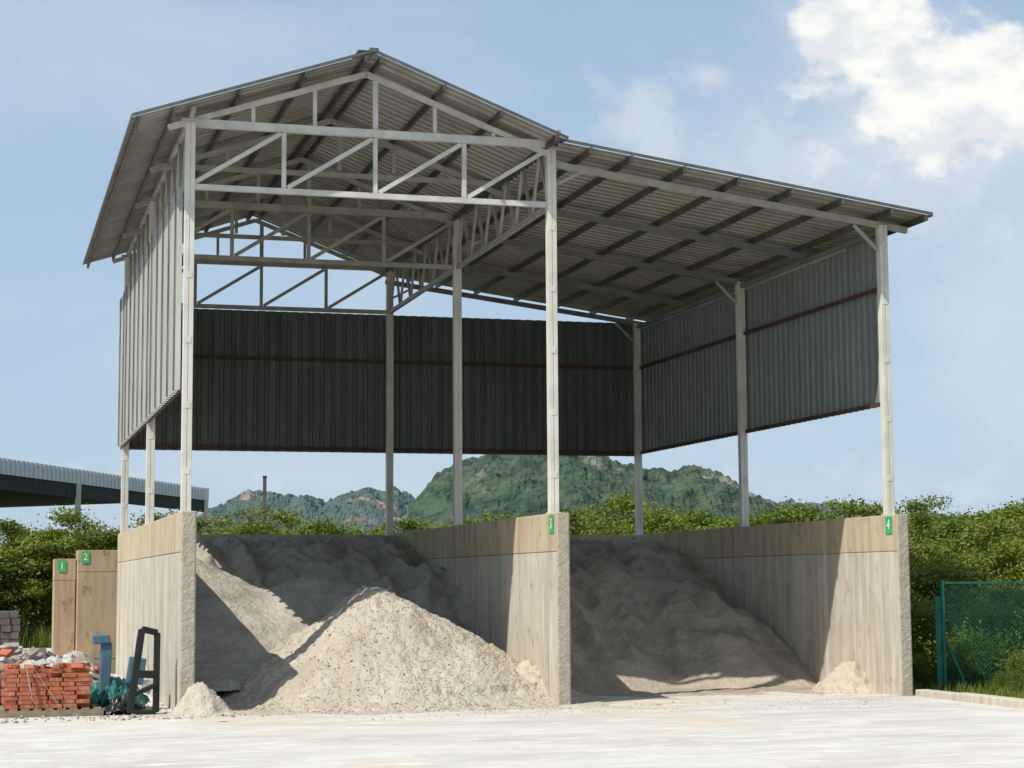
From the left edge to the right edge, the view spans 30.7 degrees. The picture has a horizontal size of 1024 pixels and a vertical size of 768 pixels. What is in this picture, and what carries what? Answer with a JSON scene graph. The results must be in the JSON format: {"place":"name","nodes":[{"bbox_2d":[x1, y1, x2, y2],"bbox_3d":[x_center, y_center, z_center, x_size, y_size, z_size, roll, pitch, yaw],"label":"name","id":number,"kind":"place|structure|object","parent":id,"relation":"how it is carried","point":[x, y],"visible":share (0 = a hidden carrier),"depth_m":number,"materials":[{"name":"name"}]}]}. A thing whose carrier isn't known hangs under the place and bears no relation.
{"place":"outdoors","nodes":[
{"label":"outdoors","id":0,"kind":"place"},
{"bbox_2d":[198,486,414,534],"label":"hill","id":1,"kind":"structure","parent":0,"point":[366,506],"depth_m":1077.67,"materials":[{"name":"green plant"}]},
{"bbox_2d":[0,648,1023,767],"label":"yard pavement","id":2,"kind":"structure","parent":0,"point":[763,733],"depth_m":23.95,"materials":[{"name":"concrete"}]},
{"bbox_2d":[0,611,19,644],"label":"paving block stack","id":3,"kind":"object","parent":2,"relation":"on","point":[9,626],"visible":0.56,"depth_m":41.62,"materials":[{"name":"grey concrete"}]},
{"bbox_2d":[0,642,99,704],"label":"rubble heap","id":4,"kind":"object","parent":2,"relation":"on","point":[10,653],"visible":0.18,"depth_m":31.43,"materials":[{"name":"grey brick"}]},
{"bbox_2d":[0,658,103,717],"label":"brick pallet","id":5,"kind":"object","parent":2,"relation":"on","point":[39,688],"visible":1,"depth_m":28.36,"materials":[{"name":"red brick"}]},
{"bbox_2d":[0,650,116,693],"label":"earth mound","id":6,"kind":"object","parent":2,"relation":"on","point":[81,656],"visible":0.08,"depth_m":32.42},
{"bbox_2d":[54,655,91,674],"bbox_3d":[-7.415,4.671,30.814,0.920,0.390,1.089,1,-6,-16],"label":"plastic sheet","id":7,"kind":"object","parent":6,"relation":"on","point":[57,659],"visible":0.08,"depth_m":30.87,"materials":[{"name":"white plastic"}]},
{"bbox_2d":[51,559,75,656],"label":"concrete bay wall","id":8,"kind":"structure","parent":2,"relation":"on","point":[63,615],"depth_m":51.61,"materials":[{"name":"beige concrete"}]},
{"bbox_2d":[58,560,65,571],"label":"number sign","id":9,"kind":"object","parent":8,"relation":"attached to","point":[61,565],"visible":1,"depth_m":51.68,"materials":[{"name":"green paint"}]},
{"bbox_2d":[97,679,137,704],"bbox_3d":[-6.192,4.872,29.312,0.650,0.458,0.775,1,-6,-16],"label":"tarpaulin","id":10,"kind":"object","parent":2,"relation":"on","point":[112,691],"visible":0.59,"depth_m":29.17,"materials":[{"name":"teal plastic"}]},
{"bbox_2d":[88,676,149,709],"bbox_3d":[-6.444,4.969,30.119,1.146,0.538,1.623,1,-6,-16],"label":"tarpaulin","id":11,"kind":"object","parent":2,"relation":"on","point":[143,699],"visible":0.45,"depth_m":29.83,"materials":[{"name":"teal plastic"}]},
{"bbox_2d":[92,634,146,692],"bbox_3d":[-6.280,4.591,29.799,0.916,1.172,0.397,0,-6,-1],"label":"steel machine part","id":12,"kind":"object","parent":2,"relation":"on","point":[103,640],"visible":0.79,"depth_m":29.69,"materials":[{"name":"blue metal"}]},
{"bbox_2d":[97,692,145,715],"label":"plastic bags","id":13,"kind":"object","parent":2,"relation":"on","point":[114,704],"visible":0.81,"depth_m":28.68,"materials":[{"name":"black plastic"}]},
{"bbox_2d":[0,704,283,723],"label":"yard debris","id":14,"kind":"object","parent":2,"relation":"on","point":[114,715],"visible":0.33,"depth_m":27.91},
{"bbox_2d":[126,626,160,714],"bbox_3d":[-5.687,4.423,28.775,0.522,1.358,0.300,1,-6,-16],"label":"frame","id":15,"kind":"object","parent":2,"relation":"on","point":[137,673],"visible":0.98,"depth_m":28.72,"materials":[{"name":"black metal"}]},
{"bbox_2d":[142,680,152,693],"bbox_3d":[-5.628,4.664,28.733,0.177,0.224,0.030,1,-6,-16],"label":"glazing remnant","id":16,"kind":"object","parent":15,"relation":"attached to","point":[146,683],"visible":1,"depth_m":28.72,"materials":[{"name":"glass"}]},
{"bbox_2d":[116,552,180,709],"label":"concrete wall","id":17,"kind":"structure","parent":2,"relation":"on","point":[133,620],"depth_m":33.23,"materials":[{"name":"concrete"}]},
{"bbox_2d":[119,556,176,706],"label":"formwork fins","id":18,"kind":"object","parent":17,"relation":"attached to","point":[143,615],"visible":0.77,"depth_m":33.91,"materials":[{"name":"grey concrete"}]},
{"bbox_2d":[118,511,196,562],"bbox_3d":[-6.880,2.995,35.464,0.242,0.636,13.558,1,-6,-16],"label":"top course","id":19,"kind":"object","parent":17,"relation":"on","point":[160,537],"visible":0.86,"depth_m":33.62,"materials":[{"name":"concrete"}]},
{"bbox_2d":[179,512,196,700],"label":"concrete wall","id":20,"kind":"structure","parent":2,"relation":"on","point":[187,602],"depth_m":28.85,"materials":[{"name":"beige concrete"}]},
{"bbox_2d":[159,681,237,717],"bbox_3d":[-4.735,4.844,28.687,1.500,0.542,1.700,1,-6,-16],"label":"lime heap","id":21,"kind":"object","parent":2,"relation":"on","point":[198,699],"visible":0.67,"depth_m":28.37,"materials":[{"name":"beige sand"}]},
{"bbox_2d":[195,535,482,690],"bbox_3d":[-4.152,4.415,36.902,5.874,3.131,12.000,1,-6,-16],"label":"sand pile","id":22,"kind":"object","parent":2,"relation":"on","point":[258,599],"visible":0.58,"depth_m":36.01,"materials":[{"name":"beige sand"}]},
{"bbox_2d":[116,534,634,661],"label":"concrete back wall","id":23,"kind":"structure","parent":2,"relation":"on","point":[324,538],"depth_m":43.16,"materials":[{"name":"grey concrete"}]},
{"bbox_2d":[151,701,656,721],"bbox_3d":[-1.718,5.146,29.572,8.000,0.091,3.600,1,-6,-16],"label":"sand spill","id":24,"kind":"object","parent":2,"relation":"on","point":[280,712],"visible":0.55,"depth_m":28.75,"materials":[{"name":"beige sand"}]},
{"bbox_2d":[215,585,600,715],"bbox_3d":[-2.031,4.452,32.015,6.900,1.996,7.300,1,-6,-16],"label":"gravel pile","id":25,"kind":"object","parent":2,"relation":"on","point":[330,692],"visible":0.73,"depth_m":30.40,"materials":[{"name":"beige gravel"}]},
{"bbox_2d":[419,552,557,703],"bbox_3d":[-1.009,4.699,36.962,0.220,2.500,13.550,1,-6,-16],"label":"course","id":26,"kind":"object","parent":2,"relation":"on","point":[509,571],"visible":0.48,"depth_m":32.79,"materials":[{"name":"concrete"}]},
{"bbox_2d":[384,513,568,559],"bbox_3d":[-1.019,3.136,37.129,0.232,0.636,13.558,1,-6,-16],"label":"top course","id":27,"kind":"object","parent":26,"relation":"on","point":[526,535],"visible":0.7,"depth_m":34.74,"materials":[{"name":"concrete"}]},
{"bbox_2d":[83,47,932,534],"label":"open storage shed","id":28,"kind":"structure","parent":27,"relation":"on","point":[757,305],"depth_m":37.98,"materials":[{"name":"beige paint"}]},
{"bbox_2d":[549,515,552,532],"bbox_3d":[0.644,2.318,30.859,0.014,0.300,0.230,1,-6,-16],"label":"number sign","id":29,"kind":"object","parent":27,"relation":"attached to","point":[550,523],"visible":1,"depth_m":30.84,"materials":[{"name":"green paint"}]},
{"bbox_2d":[428,554,547,680],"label":"formwork fins","id":30,"kind":"object","parent":26,"relation":"attached to","point":[507,610],"visible":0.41,"depth_m":33.29,"materials":[{"name":"grey concrete"}]},
{"bbox_2d":[514,659,546,693],"bbox_3d":[-0.325,5.035,31.604,1.385,0.726,3.300,1,-6,-16],"label":"lime heap","id":31,"kind":"object","parent":2,"relation":"on","point":[528,670],"visible":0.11,"depth_m":31.34,"materials":[{"name":"beige sand"}]},
{"bbox_2d":[556,513,570,704],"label":"concrete wall","id":32,"kind":"structure","parent":2,"relation":"on","point":[563,609],"depth_m":30.50,"materials":[{"name":"beige concrete"}]},
{"bbox_2d":[334,696,958,720],"bbox_3d":[2.084,5.103,29.411,9.978,0.054,2.420,1,-6,-16],"label":"yard debris","id":33,"kind":"object","parent":2,"relation":"on","point":[672,707],"visible":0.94,"depth_m":29.54,"materials":[{"name":"grey gravel"}]},
{"bbox_2d":[570,538,816,690],"bbox_3d":[1.758,4.579,38.578,5.984,3.089,12.000,1,-6,-16],"label":"sand pile","id":34,"kind":"object","parent":2,"relation":"on","point":[644,614],"visible":0.48,"depth_m":36.32,"materials":[{"name":"grey sand"}]},
{"bbox_2d":[577,685,874,704],"bbox_3d":[3.357,5.465,32.874,5.980,0.095,4.800,1,-6,-16],"label":"sand spill","id":35,"kind":"object","parent":2,"relation":"on","point":[669,693],"visible":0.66,"depth_m":33.14,"materials":[{"name":"beige sand"}]},
{"bbox_2d":[691,551,901,695],"bbox_3d":[4.946,4.846,38.679,0.220,2.500,13.500,1,-6,-16],"label":"course","id":36,"kind":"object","parent":2,"relation":"on","point":[836,613],"visible":0.46,"depth_m":34.92,"materials":[{"name":"concrete"}]},
{"bbox_2d":[635,514,906,558],"bbox_3d":[4.937,3.283,38.846,0.232,0.636,13.508,1,-6,-16],"label":"top course","id":37,"kind":"object","parent":36,"relation":"on","point":[853,535],"visible":0.76,"depth_m":36.74,"materials":[{"name":"concrete"}]},
{"bbox_2d":[885,516,891,533],"bbox_3d":[6.585,2.470,32.629,0.014,0.300,0.230,1,-6,-16],"label":"number sign","id":38,"kind":"object","parent":37,"relation":"attached to","point":[888,525],"visible":1,"depth_m":32.61,"materials":[{"name":"green paint"}]},
{"bbox_2d":[702,554,886,693],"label":"formwork fins","id":39,"kind":"object","parent":36,"relation":"attached to","point":[823,606],"visible":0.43,"depth_m":35.03,"materials":[{"name":"grey concrete"}]},
{"bbox_2d":[807,661,877,695],"bbox_3d":[5.597,5.267,33.433,1.385,0.581,3.400,1,-6,-16],"label":"pile","id":40,"kind":"object","parent":2,"relation":"on","point":[849,677],"visible":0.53,"depth_m":33.18,"materials":[{"name":"beige sand"}]},
{"bbox_2d":[896,515,912,695],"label":"concrete wall","id":41,"kind":"structure","parent":2,"relation":"on","point":[904,607],"depth_m":32.24,"materials":[{"name":"beige concrete"}]},
{"bbox_2d":[915,689,1023,708],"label":"kerb","id":42,"kind":"structure","parent":2,"relation":"on","point":[1003,701],"depth_m":30.17,"materials":[{"name":"concrete"}]},
{"bbox_2d":[0,0,1023,545],"label":"sky","id":43,"kind":"structure","parent":0,"point":[916,104],"materials":[{"name":"blue"}]},
{"bbox_2d":[20,621,1023,696],"bbox_3d":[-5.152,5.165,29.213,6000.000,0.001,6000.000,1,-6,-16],"label":"ground","id":44,"kind":"structure","parent":0,"point":[113,665],"depth_m":46.42,"materials":[{"name":"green plant"}]},
{"bbox_2d":[19,623,74,647],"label":"weeds","id":45,"kind":"object","parent":44,"relation":"on","point":[37,638],"visible":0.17,"depth_m":61.35,"materials":[{"name":"green plant"}]},
{"bbox_2d":[74,550,117,658],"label":"concrete bay wall","id":46,"kind":"structure","parent":44,"relation":"on","point":[96,597],"depth_m":51.29,"materials":[{"name":"beige concrete"}]},
{"bbox_2d":[81,551,89,562],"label":"number sign","id":47,"kind":"object","parent":46,"relation":"attached to","point":[85,556],"visible":1,"depth_m":51.30,"materials":[{"name":"green paint"}]},
{"bbox_2d":[0,458,208,534],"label":"warehouse","id":48,"kind":"structure","parent":44,"relation":"on","point":[26,484],"depth_m":95.28,"materials":[{"name":"grey metal"}]},
{"bbox_2d":[0,503,313,631],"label":"trees","id":49,"kind":"object","parent":44,"relation":"on","point":[26,572],"visible":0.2,"depth_m":63.01,"materials":[{"name":"green plant"}]},
{"bbox_2d":[262,476,266,524],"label":"chimney pipe","id":50,"kind":"object","parent":44,"relation":"on","point":[264,489],"visible":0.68,"depth_m":74.42,"materials":[{"name":"grey metal"}]},
{"bbox_2d":[198,489,1023,561],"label":"trees","id":51,"kind":"object","parent":44,"relation":"on","point":[592,525],"visible":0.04,"depth_m":55.74,"materials":[{"name":"green plant"}]},
{"bbox_2d":[604,503,705,534],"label":"tree","id":52,"kind":"object","parent":44,"relation":"on","point":[656,518],"visible":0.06,"depth_m":50.77,"materials":[{"name":"green plant"}]},
{"bbox_2d":[690,513,773,529],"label":"tree","id":53,"kind":"object","parent":44,"relation":"on","point":[753,521],"visible":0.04,"depth_m":50.10,"materials":[{"name":"green plant"}]},
{"bbox_2d":[752,516,796,525],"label":"tree","id":54,"kind":"object","parent":44,"relation":"on","point":[780,521],"visible":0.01,"depth_m":46.16,"materials":[{"name":"green plant"}]},
{"bbox_2d":[813,494,930,588],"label":"tree","id":55,"kind":"object","parent":44,"relation":"on","point":[860,511],"visible":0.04,"depth_m":49.05,"materials":[{"name":"green plant"}]},
{"bbox_2d":[912,649,935,686],"bbox_3d":[7.442,5.294,34.468,1.096,0.774,1.039,-4,-7,32],"label":"shrub","id":56,"kind":"object","parent":44,"relation":"on","point":[918,660],"visible":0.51,"depth_m":34.27,"materials":[{"name":"green plant"}]},
{"bbox_2d":[908,527,964,601],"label":"tree","id":57,"kind":"object","parent":44,"relation":"on","point":[926,549],"visible":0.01,"depth_m":44.56,"materials":[{"name":"green plant"}]},
{"bbox_2d":[910,589,977,680],"bbox_3d":[7.570,4.923,35.977,2.739,1.936,2.597,0,-6,-3],"label":"shrub","id":58,"kind":"object","parent":44,"relation":"on","point":[922,615],"visible":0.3,"depth_m":35.62,"materials":[{"name":"green plant"}]},
{"bbox_2d":[909,547,1001,674],"bbox_3d":[8.791,4.881,39.525,3.809,2.839,4.018,-2,-6,11],"label":"shrub","id":59,"kind":"object","parent":44,"relation":"on","point":[920,573],"visible":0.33,"depth_m":39.40,"materials":[{"name":"green plant"}]},
{"bbox_2d":[918,634,1013,689],"bbox_3d":[8.368,5.145,34.516,1.956,1.119,1.869,1,-6,-16],"label":"shrub","id":60,"kind":"object","parent":44,"relation":"on","point":[968,663],"visible":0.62,"depth_m":34.12,"materials":[{"name":"green plant"}]},
{"bbox_2d":[912,505,1022,622],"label":"tree","id":61,"kind":"object","parent":44,"relation":"on","point":[944,532],"visible":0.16,"depth_m":48.86,"materials":[{"name":"green plant"}]},
{"bbox_2d":[922,620,1023,688],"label":"shrub","id":62,"kind":"object","parent":44,"relation":"on","point":[998,635],"visible":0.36,"depth_m":34.54,"materials":[{"name":"green plant"}]},
{"bbox_2d":[927,599,1023,684],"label":"shrub","id":63,"kind":"object","parent":44,"relation":"on","point":[1010,615],"visible":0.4,"depth_m":35.58,"materials":[{"name":"green plant"}]},
{"bbox_2d":[934,515,1023,624],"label":"tree","id":64,"kind":"object","parent":44,"relation":"on","point":[1009,556],"visible":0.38,"depth_m":42.88,"materials":[{"name":"green plant"}]},
{"bbox_2d":[935,580,1023,690],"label":"chain link fence","id":65,"kind":"object","parent":44,"relation":"on","point":[942,642],"visible":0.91,"depth_m":33.71,"materials":[{"name":"green metal"}]},
{"bbox_2d":[951,575,1023,652],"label":"shrub","id":66,"kind":"object","parent":44,"relation":"on","point":[1005,597],"visible":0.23,"depth_m":37.18,"materials":[{"name":"green plant"}]},
{"bbox_2d":[957,498,1023,601],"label":"tree","id":67,"kind":"object","parent":44,"relation":"on","point":[1020,511],"visible":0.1,"depth_m":44.71,"materials":[{"name":"green plant"}]},
{"bbox_2d":[972,558,1023,627],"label":"tree","id":68,"kind":"object","parent":44,"relation":"on","point":[1022,566],"visible":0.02,"depth_m":39.50,"materials":[{"name":"green plant"}]},
{"bbox_2d":[984,670,1023,693],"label":"shrub","id":69,"kind":"object","parent":44,"relation":"on","point":[1007,680],"visible":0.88,"depth_m":32.62,"materials":[{"name":"green plant"}]},
{"bbox_2d":[994,646,1023,687],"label":"shrub","id":70,"kind":"object","parent":44,"relation":"on","point":[1016,660],"visible":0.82,"depth_m":33.40,"materials":[{"name":"green plant"}]},
{"bbox_2d":[401,454,779,531],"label":"hill","id":71,"kind":"structure","parent":0,"point":[495,484],"depth_m":628.00,"materials":[{"name":"green plant"}]},
{"bbox_2d":[765,498,947,518],"bbox_3d":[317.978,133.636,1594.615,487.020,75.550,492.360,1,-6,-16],"label":"hedge","id":72,"kind":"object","parent":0,"point":[783,503],"depth_m":1545.71,"materials":[{"name":"green plant"}]},
{"bbox_2d":[913,667,1023,698],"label":"grass","id":73,"kind":"structure","parent":0,"point":[974,688],"depth_m":32.87,"materials":[{"name":"green plant"}]}
]}

